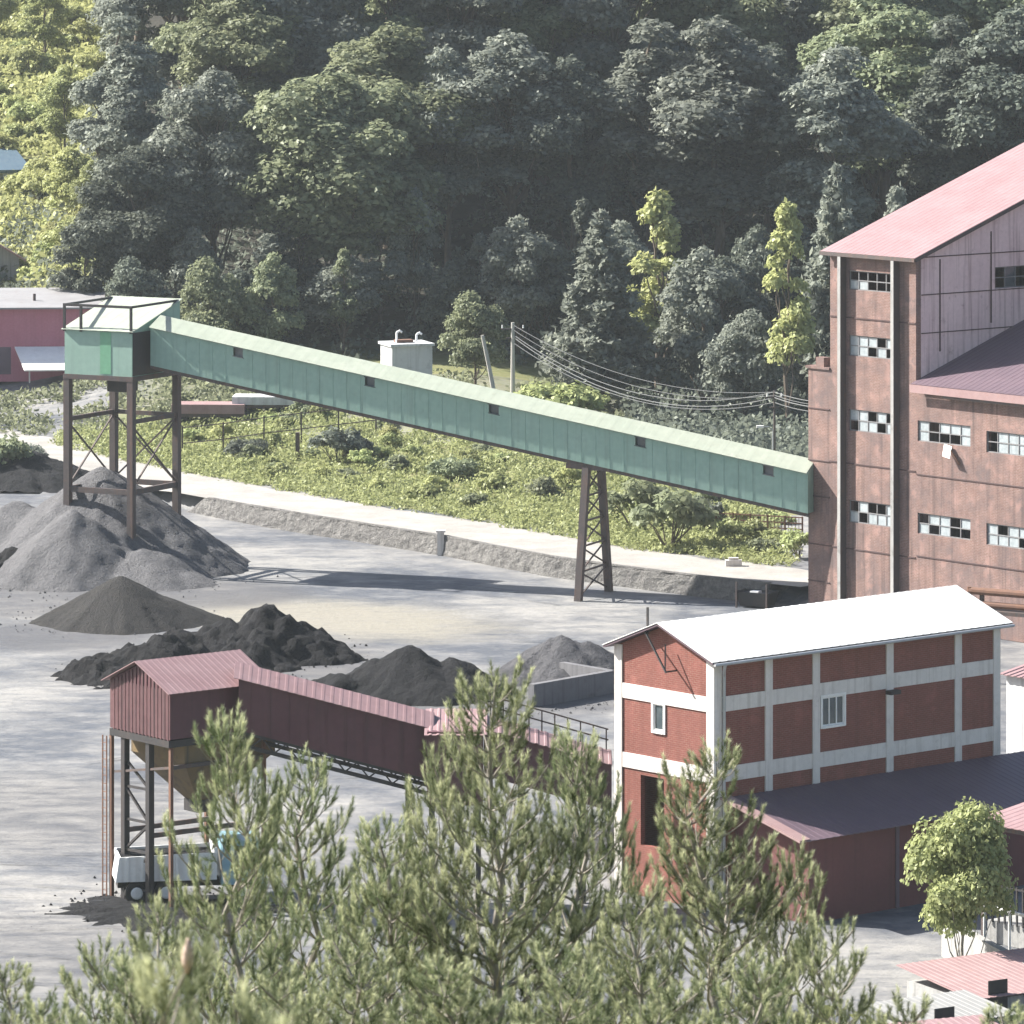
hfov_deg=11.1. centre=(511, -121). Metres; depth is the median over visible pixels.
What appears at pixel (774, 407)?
utility pole
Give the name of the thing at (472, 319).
leafy tree
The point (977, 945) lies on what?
yard wall
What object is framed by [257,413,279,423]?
shrub
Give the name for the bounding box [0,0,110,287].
hill grass
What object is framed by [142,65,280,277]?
forest tree
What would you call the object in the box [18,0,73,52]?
young tree
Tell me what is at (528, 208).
undergrowth
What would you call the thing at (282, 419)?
shrub
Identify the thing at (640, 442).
window
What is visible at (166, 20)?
forest tree
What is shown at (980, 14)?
forest tree
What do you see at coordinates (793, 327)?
leafy tree
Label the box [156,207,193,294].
young tree
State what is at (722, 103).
forest tree
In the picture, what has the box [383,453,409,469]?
bush
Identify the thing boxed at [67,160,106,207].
young tree
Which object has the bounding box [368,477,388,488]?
shrub
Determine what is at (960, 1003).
shed
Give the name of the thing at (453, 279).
young tree
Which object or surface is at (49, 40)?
hill shrub
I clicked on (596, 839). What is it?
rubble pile
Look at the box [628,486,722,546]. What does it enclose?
bush
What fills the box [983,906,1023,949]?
handrail
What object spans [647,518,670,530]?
shrub
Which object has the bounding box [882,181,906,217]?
leafy tree
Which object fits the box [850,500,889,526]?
window
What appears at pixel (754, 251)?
young tree
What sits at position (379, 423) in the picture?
shrub
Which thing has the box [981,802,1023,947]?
open shed
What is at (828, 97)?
forest tree
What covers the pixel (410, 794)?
pine tree
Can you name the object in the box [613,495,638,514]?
bush
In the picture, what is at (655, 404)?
power cable
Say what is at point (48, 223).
hill shrub
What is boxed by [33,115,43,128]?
hill shrub
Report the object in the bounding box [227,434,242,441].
shrub
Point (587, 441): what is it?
conveyor gallery
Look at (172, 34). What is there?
forest tree
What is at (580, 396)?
bush
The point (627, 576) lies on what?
retaining wall
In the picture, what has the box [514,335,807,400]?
power cable
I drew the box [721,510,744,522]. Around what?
shrub
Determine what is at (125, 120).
forest tree
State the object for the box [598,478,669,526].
bush
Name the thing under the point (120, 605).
grit pile
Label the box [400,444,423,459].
shrub
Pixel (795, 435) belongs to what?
scrub
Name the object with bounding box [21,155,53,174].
hill shrub
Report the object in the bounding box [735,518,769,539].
shrub
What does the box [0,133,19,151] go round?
hill shrub
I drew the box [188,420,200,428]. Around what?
shrub
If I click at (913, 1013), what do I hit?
pine tree
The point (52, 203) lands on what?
hill shrub
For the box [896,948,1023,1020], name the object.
shed
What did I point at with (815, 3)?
forest tree
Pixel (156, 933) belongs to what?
pine tree
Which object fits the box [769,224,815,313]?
young tree
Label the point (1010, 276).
window
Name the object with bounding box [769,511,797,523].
shrub
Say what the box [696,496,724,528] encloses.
bush
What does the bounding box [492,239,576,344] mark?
young tree
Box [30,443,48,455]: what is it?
bush
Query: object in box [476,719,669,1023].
pine tree
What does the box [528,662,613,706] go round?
bin wall
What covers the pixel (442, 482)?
shrub
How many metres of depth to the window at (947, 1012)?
195.22 m
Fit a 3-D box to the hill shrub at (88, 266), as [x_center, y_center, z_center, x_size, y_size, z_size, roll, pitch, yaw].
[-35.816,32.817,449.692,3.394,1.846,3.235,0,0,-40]
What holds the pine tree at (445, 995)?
on the ground at (375, 601)
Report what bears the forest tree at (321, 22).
on the ground at (375, 601)
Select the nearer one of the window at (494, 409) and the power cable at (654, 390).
the window at (494, 409)
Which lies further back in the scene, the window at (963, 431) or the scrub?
the scrub
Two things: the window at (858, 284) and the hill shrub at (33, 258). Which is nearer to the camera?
the window at (858, 284)
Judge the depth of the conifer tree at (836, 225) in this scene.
411.08 m
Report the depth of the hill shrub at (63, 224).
456.89 m
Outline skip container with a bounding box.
[735,582,779,608]
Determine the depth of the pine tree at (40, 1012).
47.01 m
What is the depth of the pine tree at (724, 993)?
58.07 m
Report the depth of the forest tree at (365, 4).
483.92 m
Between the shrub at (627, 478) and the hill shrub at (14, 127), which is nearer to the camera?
the shrub at (627, 478)
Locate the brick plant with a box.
[805,143,1023,642]
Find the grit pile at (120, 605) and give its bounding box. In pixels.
[29,576,221,634]
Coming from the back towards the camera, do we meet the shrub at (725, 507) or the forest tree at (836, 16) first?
the forest tree at (836, 16)
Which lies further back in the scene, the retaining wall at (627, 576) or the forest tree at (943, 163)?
the forest tree at (943, 163)
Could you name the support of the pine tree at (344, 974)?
on the ground at (375, 601)
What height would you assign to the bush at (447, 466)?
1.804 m
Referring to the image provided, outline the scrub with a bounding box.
[611,374,807,457]
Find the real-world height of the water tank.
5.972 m
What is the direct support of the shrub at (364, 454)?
on the ground at (375, 601)
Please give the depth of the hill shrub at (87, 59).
551.37 m
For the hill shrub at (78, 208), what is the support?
on the ground at (375, 601)
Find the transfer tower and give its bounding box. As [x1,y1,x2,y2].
[61,296,181,539]
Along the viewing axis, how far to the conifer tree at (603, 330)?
412.33 m
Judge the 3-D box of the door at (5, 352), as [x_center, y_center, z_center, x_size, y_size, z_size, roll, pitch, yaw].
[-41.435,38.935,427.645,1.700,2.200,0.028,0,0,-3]
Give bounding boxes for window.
[232,347,243,358]
[364,376,374,387]
[488,403,499,415]
[634,436,645,447]
[654,704,662,730]
[762,464,773,476]
[823,695,843,725]
[850,270,889,292]
[850,335,889,358]
[850,409,889,434]
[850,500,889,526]
[919,420,969,446]
[919,513,969,539]
[934,1006,954,1018]
[987,431,1023,455]
[987,523,1023,548]
[995,265,1023,288]
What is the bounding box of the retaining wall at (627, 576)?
[186,497,771,600]
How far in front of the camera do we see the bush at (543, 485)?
356.32 m
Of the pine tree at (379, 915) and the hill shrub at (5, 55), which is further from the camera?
the hill shrub at (5, 55)
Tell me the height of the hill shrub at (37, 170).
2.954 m
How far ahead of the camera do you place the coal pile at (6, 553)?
328.79 m
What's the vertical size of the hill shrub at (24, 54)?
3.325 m
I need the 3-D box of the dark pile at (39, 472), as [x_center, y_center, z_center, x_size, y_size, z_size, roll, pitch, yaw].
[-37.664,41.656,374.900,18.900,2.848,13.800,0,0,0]
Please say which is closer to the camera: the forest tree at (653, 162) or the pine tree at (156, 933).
the pine tree at (156, 933)
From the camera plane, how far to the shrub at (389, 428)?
382.62 m
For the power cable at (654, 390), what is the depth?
386.66 m
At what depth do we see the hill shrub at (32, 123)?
519.99 m
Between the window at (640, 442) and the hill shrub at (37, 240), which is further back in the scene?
the hill shrub at (37, 240)
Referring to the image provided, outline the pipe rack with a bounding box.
[967,586,1023,616]
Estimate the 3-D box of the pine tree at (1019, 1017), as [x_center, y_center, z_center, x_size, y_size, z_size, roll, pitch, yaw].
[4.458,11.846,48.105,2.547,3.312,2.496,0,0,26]
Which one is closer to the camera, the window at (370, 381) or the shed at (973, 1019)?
the shed at (973, 1019)
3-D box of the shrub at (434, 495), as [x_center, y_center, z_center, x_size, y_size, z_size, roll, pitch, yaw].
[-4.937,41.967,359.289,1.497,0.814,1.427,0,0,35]
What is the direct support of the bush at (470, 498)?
on the ground at (375, 601)
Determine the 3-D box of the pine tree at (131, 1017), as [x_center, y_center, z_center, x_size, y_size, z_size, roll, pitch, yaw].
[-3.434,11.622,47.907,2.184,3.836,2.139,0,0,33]
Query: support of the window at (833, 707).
in the brick building
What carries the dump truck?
on the ground at (375, 601)
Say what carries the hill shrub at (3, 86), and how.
on the ground at (375, 601)
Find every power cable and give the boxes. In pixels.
[513,337,807,406]
[514,330,806,403]
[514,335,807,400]
[514,343,805,410]
[515,326,768,392]
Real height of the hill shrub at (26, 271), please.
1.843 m
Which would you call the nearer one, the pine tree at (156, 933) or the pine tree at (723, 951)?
the pine tree at (156, 933)
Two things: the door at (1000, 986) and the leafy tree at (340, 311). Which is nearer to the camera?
the door at (1000, 986)
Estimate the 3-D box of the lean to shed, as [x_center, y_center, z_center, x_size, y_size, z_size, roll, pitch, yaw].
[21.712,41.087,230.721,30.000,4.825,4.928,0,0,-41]
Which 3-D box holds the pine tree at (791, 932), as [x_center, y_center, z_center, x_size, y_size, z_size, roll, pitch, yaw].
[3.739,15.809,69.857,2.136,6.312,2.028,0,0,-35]
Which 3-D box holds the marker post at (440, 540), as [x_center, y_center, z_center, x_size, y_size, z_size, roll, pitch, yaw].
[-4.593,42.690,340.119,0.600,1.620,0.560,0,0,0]
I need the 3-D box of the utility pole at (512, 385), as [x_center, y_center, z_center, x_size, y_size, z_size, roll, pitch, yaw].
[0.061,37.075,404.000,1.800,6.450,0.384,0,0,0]
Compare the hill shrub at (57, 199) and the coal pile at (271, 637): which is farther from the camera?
the hill shrub at (57, 199)
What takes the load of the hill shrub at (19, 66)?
on the ground at (375, 601)
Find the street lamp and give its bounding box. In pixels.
[756,425,773,449]
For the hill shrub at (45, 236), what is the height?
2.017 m
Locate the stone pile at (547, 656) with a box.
[489,635,613,686]
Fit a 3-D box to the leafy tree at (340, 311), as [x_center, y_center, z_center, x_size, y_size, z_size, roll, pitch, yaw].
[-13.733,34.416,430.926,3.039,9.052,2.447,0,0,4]
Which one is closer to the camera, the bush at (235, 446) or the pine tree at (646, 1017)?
the pine tree at (646, 1017)
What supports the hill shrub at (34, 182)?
on the ground at (375, 601)
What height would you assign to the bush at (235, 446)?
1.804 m
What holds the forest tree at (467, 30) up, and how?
on the ground at (375, 601)
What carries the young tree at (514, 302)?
on the ground at (375, 601)
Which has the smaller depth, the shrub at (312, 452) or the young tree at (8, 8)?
the shrub at (312, 452)
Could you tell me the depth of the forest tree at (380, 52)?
448.55 m
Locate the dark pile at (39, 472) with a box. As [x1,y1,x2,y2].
[0,450,89,493]
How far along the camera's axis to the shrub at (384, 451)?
377.32 m
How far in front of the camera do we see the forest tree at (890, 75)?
457.48 m
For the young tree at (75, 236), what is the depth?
435.72 m
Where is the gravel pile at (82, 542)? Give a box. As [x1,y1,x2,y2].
[0,467,250,591]
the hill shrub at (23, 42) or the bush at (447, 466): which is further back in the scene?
the hill shrub at (23, 42)
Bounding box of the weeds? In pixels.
[48,405,802,566]
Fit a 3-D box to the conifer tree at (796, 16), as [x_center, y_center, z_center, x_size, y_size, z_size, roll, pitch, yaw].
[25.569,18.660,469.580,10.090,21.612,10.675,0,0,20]
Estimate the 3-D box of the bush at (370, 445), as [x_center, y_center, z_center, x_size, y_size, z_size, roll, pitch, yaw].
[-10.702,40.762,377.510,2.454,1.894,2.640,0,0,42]
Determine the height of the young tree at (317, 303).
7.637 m
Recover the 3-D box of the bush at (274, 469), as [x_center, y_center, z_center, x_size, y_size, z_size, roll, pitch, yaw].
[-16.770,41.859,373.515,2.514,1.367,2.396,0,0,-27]
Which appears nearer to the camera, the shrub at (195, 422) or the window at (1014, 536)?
the window at (1014, 536)
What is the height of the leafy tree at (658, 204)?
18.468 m
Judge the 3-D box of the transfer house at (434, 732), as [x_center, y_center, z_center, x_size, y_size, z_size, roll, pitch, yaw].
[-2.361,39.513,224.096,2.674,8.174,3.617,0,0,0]
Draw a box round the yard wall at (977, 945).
[942,927,1023,962]
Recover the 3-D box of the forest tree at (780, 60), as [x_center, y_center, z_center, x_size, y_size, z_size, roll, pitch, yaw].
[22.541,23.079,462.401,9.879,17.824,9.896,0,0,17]
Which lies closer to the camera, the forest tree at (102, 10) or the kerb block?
the kerb block
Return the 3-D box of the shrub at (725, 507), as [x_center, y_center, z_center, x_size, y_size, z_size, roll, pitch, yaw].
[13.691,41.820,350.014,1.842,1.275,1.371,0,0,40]
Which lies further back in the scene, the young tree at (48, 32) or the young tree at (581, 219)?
the young tree at (48, 32)
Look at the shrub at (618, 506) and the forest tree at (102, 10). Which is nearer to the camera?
the shrub at (618, 506)
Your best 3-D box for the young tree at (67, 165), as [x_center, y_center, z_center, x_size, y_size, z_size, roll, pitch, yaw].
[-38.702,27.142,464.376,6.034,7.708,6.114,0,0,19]
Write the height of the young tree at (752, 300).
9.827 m
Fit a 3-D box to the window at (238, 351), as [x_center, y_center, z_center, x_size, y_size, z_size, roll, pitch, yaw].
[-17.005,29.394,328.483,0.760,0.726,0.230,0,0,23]
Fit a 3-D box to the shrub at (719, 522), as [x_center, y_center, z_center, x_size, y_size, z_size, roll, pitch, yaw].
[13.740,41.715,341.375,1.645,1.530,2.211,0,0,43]
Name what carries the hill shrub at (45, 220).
on the ground at (375, 601)
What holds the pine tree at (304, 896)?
on the ground at (375, 601)
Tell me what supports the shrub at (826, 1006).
on the ground at (375, 601)
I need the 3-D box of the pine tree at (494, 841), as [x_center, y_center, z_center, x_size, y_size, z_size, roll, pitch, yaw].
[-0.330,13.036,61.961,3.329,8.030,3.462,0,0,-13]
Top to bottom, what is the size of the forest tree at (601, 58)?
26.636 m
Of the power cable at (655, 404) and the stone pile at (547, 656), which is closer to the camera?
the stone pile at (547, 656)
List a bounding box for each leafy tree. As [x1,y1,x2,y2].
[178,255,246,331]
[237,251,306,341]
[326,247,361,352]
[437,289,510,384]
[626,186,688,395]
[652,245,746,413]
[693,308,782,416]
[761,197,819,421]
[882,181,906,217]
[899,796,1018,956]
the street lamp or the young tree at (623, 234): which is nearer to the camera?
the street lamp
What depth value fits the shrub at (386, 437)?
379.65 m
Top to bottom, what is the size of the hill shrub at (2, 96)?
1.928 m
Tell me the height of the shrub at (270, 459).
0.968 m
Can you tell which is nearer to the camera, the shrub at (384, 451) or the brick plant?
the brick plant
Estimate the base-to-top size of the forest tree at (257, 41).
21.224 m
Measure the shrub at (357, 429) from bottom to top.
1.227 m
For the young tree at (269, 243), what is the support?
on the ground at (375, 601)
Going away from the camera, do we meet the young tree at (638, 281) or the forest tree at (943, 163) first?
the young tree at (638, 281)
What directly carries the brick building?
on the ground at (375, 601)
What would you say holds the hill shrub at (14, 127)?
on the ground at (375, 601)
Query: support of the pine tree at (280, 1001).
on the ground at (375, 601)
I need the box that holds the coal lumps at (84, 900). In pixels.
[0,588,488,931]
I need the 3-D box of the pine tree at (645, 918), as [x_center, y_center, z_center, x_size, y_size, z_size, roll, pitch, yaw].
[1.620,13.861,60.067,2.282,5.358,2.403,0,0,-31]
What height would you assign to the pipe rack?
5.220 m
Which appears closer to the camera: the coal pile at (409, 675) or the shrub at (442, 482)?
the coal pile at (409, 675)
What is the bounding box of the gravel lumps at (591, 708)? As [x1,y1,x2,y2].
[0,573,610,877]
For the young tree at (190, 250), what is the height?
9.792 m
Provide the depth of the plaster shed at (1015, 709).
248.60 m
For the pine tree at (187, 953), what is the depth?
23.14 m
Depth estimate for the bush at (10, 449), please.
373.37 m
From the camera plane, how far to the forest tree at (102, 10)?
472.81 m
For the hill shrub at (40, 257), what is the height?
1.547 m
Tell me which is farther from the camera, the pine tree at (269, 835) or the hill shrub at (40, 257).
the hill shrub at (40, 257)
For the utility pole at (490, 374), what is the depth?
401.88 m
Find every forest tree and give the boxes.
[62,11,170,179]
[69,141,217,279]
[85,0,191,102]
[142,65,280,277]
[145,3,192,93]
[146,0,239,82]
[161,14,174,21]
[170,0,309,127]
[220,67,447,288]
[231,0,386,99]
[305,21,490,256]
[336,0,442,84]
[355,3,393,19]
[386,0,529,65]
[406,43,506,264]
[418,29,584,257]
[487,0,609,186]
[516,53,640,260]
[546,0,696,203]
[578,18,722,257]
[598,0,645,57]
[630,0,794,78]
[636,14,809,304]
[742,42,815,235]
[749,42,935,239]
[777,0,840,28]
[795,0,959,219]
[805,0,973,193]
[897,14,1013,186]
[937,3,1023,173]
[938,0,1023,161]
[997,6,1023,124]
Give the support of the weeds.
on the ground at (375, 601)
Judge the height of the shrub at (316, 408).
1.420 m
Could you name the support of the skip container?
on the ground at (375, 601)
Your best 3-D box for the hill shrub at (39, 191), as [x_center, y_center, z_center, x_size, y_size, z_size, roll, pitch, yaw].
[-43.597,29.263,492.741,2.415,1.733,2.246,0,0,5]
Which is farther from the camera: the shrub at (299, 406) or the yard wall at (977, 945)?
the shrub at (299, 406)
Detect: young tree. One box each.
[0,0,19,28]
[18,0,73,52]
[35,64,82,150]
[40,145,90,213]
[46,208,115,296]
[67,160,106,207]
[100,255,173,300]
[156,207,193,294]
[165,225,225,309]
[199,268,271,333]
[252,231,299,310]
[260,189,330,320]
[289,255,383,341]
[415,257,487,336]
[474,214,556,354]
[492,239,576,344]
[569,196,595,283]
[583,220,651,312]
[624,250,687,356]
[692,266,713,378]
[699,254,770,337]
[725,223,793,318]
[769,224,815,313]
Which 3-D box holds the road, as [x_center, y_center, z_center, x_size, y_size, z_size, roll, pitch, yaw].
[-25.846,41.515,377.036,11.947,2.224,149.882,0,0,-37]
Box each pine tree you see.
[0,958,61,1023]
[21,988,86,1023]
[52,930,136,1023]
[82,946,181,1023]
[112,699,316,1023]
[112,892,230,1023]
[126,910,311,1023]
[191,743,399,1023]
[231,959,329,1023]
[279,927,417,1023]
[288,808,493,1023]
[351,652,629,1023]
[359,728,537,1023]
[382,945,520,1023]
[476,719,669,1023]
[506,938,620,1023]
[558,863,707,1023]
[577,729,815,1023]
[624,973,715,1023]
[704,944,794,1023]
[739,836,854,1023]
[785,912,893,1023]
[870,984,938,1023]
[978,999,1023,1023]
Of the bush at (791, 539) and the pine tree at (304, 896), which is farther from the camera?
the bush at (791, 539)
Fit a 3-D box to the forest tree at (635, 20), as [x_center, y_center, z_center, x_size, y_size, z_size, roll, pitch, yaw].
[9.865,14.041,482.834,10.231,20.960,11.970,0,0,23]
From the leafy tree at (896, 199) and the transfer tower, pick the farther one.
the leafy tree at (896, 199)
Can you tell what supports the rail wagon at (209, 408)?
on the ground at (375, 601)
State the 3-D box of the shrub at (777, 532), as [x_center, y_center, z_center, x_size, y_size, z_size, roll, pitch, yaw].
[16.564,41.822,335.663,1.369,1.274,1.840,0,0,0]
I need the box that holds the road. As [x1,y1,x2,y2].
[0,429,807,586]
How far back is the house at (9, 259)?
462.81 m
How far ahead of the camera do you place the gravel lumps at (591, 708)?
306.02 m
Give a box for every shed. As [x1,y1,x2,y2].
[720,751,1023,923]
[873,989,1015,1023]
[888,1014,997,1023]
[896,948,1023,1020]
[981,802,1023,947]
[1001,664,1023,753]
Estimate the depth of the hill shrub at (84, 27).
563.92 m
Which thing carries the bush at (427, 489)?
on the ground at (375, 601)
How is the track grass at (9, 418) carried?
on the ground at (375, 601)
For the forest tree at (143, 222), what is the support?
on the ground at (375, 601)
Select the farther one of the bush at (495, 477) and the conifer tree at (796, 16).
the conifer tree at (796, 16)
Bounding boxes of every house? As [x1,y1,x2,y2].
[0,244,25,279]
[101,649,274,906]
[424,708,487,911]
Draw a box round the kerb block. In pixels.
[725,557,741,565]
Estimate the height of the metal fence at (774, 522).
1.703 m
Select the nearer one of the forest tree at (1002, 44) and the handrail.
the handrail
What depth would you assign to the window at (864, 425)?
311.20 m
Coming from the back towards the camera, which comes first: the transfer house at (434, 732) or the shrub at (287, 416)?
the shrub at (287, 416)
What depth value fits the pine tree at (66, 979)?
51.98 m
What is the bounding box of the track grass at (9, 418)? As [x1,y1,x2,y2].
[0,310,797,435]
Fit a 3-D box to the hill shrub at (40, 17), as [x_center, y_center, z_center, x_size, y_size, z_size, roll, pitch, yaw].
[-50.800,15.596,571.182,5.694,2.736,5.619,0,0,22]
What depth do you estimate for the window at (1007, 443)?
302.14 m
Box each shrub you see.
[0,49,13,61]
[0,82,9,93]
[0,93,15,107]
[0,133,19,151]
[1,94,30,106]
[1,169,51,190]
[3,122,38,136]
[5,59,29,74]
[6,99,54,120]
[7,44,47,69]
[9,40,30,47]
[16,264,46,278]
[18,13,65,28]
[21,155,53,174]
[21,170,49,199]
[24,121,47,133]
[24,167,49,182]
[30,52,62,67]
[30,246,51,262]
[32,237,41,247]
[32,241,56,254]
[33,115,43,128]
[34,27,61,43]
[34,189,48,198]
[34,250,54,262]
[38,221,57,238]
[39,227,59,242]
[41,195,51,205]
[41,213,63,225]
[44,197,64,209]
[47,34,69,46]
[48,215,77,240]
[49,186,70,201]
[62,17,104,42]
[63,3,93,24]
[65,36,81,42]
[66,17,91,23]
[66,203,86,218]
[69,257,105,270]
[73,51,107,65]
[181,428,203,438]
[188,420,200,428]
[210,421,234,441]
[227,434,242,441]
[234,457,254,465]
[235,444,262,457]
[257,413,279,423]
[261,456,280,465]
[265,433,283,445]
[274,422,287,426]
[275,417,293,424]
[278,411,299,422]
[289,401,310,411]
[296,407,313,420]
[303,449,320,455]
[307,405,333,416]
[312,466,332,477]
[336,467,361,478]
[347,425,361,432]
[347,448,372,466]
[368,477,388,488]
[373,446,391,456]
[377,420,399,427]
[377,432,402,447]
[379,424,400,435]
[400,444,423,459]
[421,475,449,491]
[429,491,450,500]
[456,448,478,461]
[470,443,494,453]
[489,452,511,461]
[551,466,581,489]
[596,503,621,511]
[620,476,634,484]
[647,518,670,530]
[692,492,718,500]
[711,515,729,528]
[714,502,728,512]
[715,518,753,543]
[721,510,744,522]
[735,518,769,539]
[738,510,753,519]
[762,528,782,539]
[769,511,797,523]
[816,1005,893,1023]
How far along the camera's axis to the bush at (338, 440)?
376.22 m
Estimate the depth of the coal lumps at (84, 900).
226.77 m
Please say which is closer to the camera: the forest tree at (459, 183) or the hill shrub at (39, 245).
the forest tree at (459, 183)
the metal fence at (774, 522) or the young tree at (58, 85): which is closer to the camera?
the metal fence at (774, 522)
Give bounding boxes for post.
[295,432,299,459]
[436,530,444,555]
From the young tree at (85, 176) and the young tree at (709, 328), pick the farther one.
the young tree at (85, 176)
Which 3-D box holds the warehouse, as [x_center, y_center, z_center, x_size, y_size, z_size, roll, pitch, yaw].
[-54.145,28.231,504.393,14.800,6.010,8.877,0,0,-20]
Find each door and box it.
[0,347,10,373]
[988,979,1007,1008]
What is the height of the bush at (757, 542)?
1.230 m
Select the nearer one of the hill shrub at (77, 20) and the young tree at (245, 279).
the young tree at (245, 279)
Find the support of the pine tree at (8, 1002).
on the ground at (375, 601)
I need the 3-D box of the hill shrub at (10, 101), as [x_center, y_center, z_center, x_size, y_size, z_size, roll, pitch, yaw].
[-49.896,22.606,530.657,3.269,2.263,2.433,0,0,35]
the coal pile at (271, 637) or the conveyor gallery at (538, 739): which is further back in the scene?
the coal pile at (271, 637)
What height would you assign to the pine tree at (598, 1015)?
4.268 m
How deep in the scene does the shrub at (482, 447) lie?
373.27 m
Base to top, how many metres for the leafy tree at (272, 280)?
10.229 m
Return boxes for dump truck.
[112,831,264,902]
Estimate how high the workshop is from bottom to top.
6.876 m
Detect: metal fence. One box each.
[182,409,376,448]
[715,513,802,533]
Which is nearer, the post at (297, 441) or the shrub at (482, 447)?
the shrub at (482, 447)
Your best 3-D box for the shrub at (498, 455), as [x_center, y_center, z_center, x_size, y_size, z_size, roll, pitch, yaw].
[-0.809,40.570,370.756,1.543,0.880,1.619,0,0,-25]
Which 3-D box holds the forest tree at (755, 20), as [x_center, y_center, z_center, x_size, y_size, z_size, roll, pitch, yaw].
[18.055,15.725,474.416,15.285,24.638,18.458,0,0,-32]
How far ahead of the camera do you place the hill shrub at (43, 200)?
484.32 m
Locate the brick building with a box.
[602,585,1014,910]
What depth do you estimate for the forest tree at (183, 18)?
484.13 m
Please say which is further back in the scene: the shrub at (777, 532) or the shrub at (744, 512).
the shrub at (744, 512)
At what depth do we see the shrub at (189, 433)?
392.86 m
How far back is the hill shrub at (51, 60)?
551.15 m
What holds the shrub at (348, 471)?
on the ground at (375, 601)
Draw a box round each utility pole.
[481,335,495,388]
[501,322,524,392]
[766,390,782,450]
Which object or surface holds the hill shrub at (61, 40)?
on the ground at (375, 601)
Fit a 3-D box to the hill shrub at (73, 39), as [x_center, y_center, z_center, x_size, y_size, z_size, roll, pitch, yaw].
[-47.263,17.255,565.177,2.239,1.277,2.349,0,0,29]
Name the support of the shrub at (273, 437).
on the ground at (375, 601)
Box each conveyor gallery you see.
[149,315,812,601]
[234,661,434,897]
[484,695,611,903]
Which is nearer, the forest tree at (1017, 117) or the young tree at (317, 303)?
the young tree at (317, 303)
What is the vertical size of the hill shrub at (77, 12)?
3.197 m
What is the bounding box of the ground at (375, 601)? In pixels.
[0,1,1023,1023]
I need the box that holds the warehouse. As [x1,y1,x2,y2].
[0,147,25,178]
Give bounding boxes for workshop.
[0,287,104,382]
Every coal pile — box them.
[0,546,17,567]
[44,894,289,931]
[50,603,367,688]
[311,645,516,706]
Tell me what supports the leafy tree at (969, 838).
on the ground at (375, 601)
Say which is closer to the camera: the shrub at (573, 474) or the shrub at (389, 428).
the shrub at (573, 474)
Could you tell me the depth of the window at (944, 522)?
306.30 m
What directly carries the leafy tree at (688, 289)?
on the ground at (375, 601)
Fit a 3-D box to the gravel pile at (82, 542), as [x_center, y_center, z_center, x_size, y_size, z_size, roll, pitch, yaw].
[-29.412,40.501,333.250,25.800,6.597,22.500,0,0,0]
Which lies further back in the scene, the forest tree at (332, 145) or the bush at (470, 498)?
the forest tree at (332, 145)
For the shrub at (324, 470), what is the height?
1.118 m
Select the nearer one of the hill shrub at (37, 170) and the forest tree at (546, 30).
the forest tree at (546, 30)
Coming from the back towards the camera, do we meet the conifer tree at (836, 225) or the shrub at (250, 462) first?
the conifer tree at (836, 225)
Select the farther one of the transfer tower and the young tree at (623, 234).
the young tree at (623, 234)
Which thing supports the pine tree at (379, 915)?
on the ground at (375, 601)
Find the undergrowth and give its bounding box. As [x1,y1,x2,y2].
[0,54,1001,393]
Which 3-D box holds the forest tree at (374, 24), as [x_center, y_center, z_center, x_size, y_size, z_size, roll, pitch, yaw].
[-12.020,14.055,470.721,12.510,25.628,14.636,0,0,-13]
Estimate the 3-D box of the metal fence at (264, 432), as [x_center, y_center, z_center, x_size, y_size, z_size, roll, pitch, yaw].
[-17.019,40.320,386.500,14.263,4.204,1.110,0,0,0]
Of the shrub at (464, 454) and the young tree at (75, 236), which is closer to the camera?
the shrub at (464, 454)
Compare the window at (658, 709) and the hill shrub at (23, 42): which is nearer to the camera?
the window at (658, 709)
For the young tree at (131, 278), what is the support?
on the ground at (375, 601)
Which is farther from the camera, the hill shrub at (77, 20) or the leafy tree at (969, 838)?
the hill shrub at (77, 20)
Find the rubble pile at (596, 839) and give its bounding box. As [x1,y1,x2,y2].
[548,822,613,861]
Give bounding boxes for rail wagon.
[171,401,247,422]
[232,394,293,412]
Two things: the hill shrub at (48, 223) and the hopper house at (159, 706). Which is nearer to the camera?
the hopper house at (159, 706)
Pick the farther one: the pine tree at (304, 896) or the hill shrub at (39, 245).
the hill shrub at (39, 245)
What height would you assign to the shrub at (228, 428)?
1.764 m
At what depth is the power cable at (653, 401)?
385.50 m
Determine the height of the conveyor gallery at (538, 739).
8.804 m
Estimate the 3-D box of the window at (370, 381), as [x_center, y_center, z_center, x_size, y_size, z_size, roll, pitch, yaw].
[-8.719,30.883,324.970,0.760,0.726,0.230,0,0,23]
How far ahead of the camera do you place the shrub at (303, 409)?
394.59 m
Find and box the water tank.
[378,330,434,374]
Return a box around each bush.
[0,434,33,464]
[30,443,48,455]
[222,435,269,455]
[258,462,292,478]
[306,425,368,462]
[344,438,376,455]
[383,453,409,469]
[400,482,441,499]
[425,454,480,478]
[457,492,488,506]
[474,469,516,489]
[512,376,610,410]
[523,475,561,497]
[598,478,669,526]
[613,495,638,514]
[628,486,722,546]
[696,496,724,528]
[746,537,781,551]
[779,527,807,557]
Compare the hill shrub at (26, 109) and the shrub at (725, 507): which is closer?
the shrub at (725, 507)
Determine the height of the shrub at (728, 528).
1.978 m
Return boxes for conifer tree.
[534,208,677,394]
[761,0,823,73]
[788,161,856,396]
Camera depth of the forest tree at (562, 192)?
447.36 m
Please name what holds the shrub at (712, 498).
on the ground at (375, 601)
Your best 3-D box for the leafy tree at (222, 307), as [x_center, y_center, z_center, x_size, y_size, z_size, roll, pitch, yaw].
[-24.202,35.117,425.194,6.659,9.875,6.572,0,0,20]
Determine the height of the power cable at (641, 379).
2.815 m

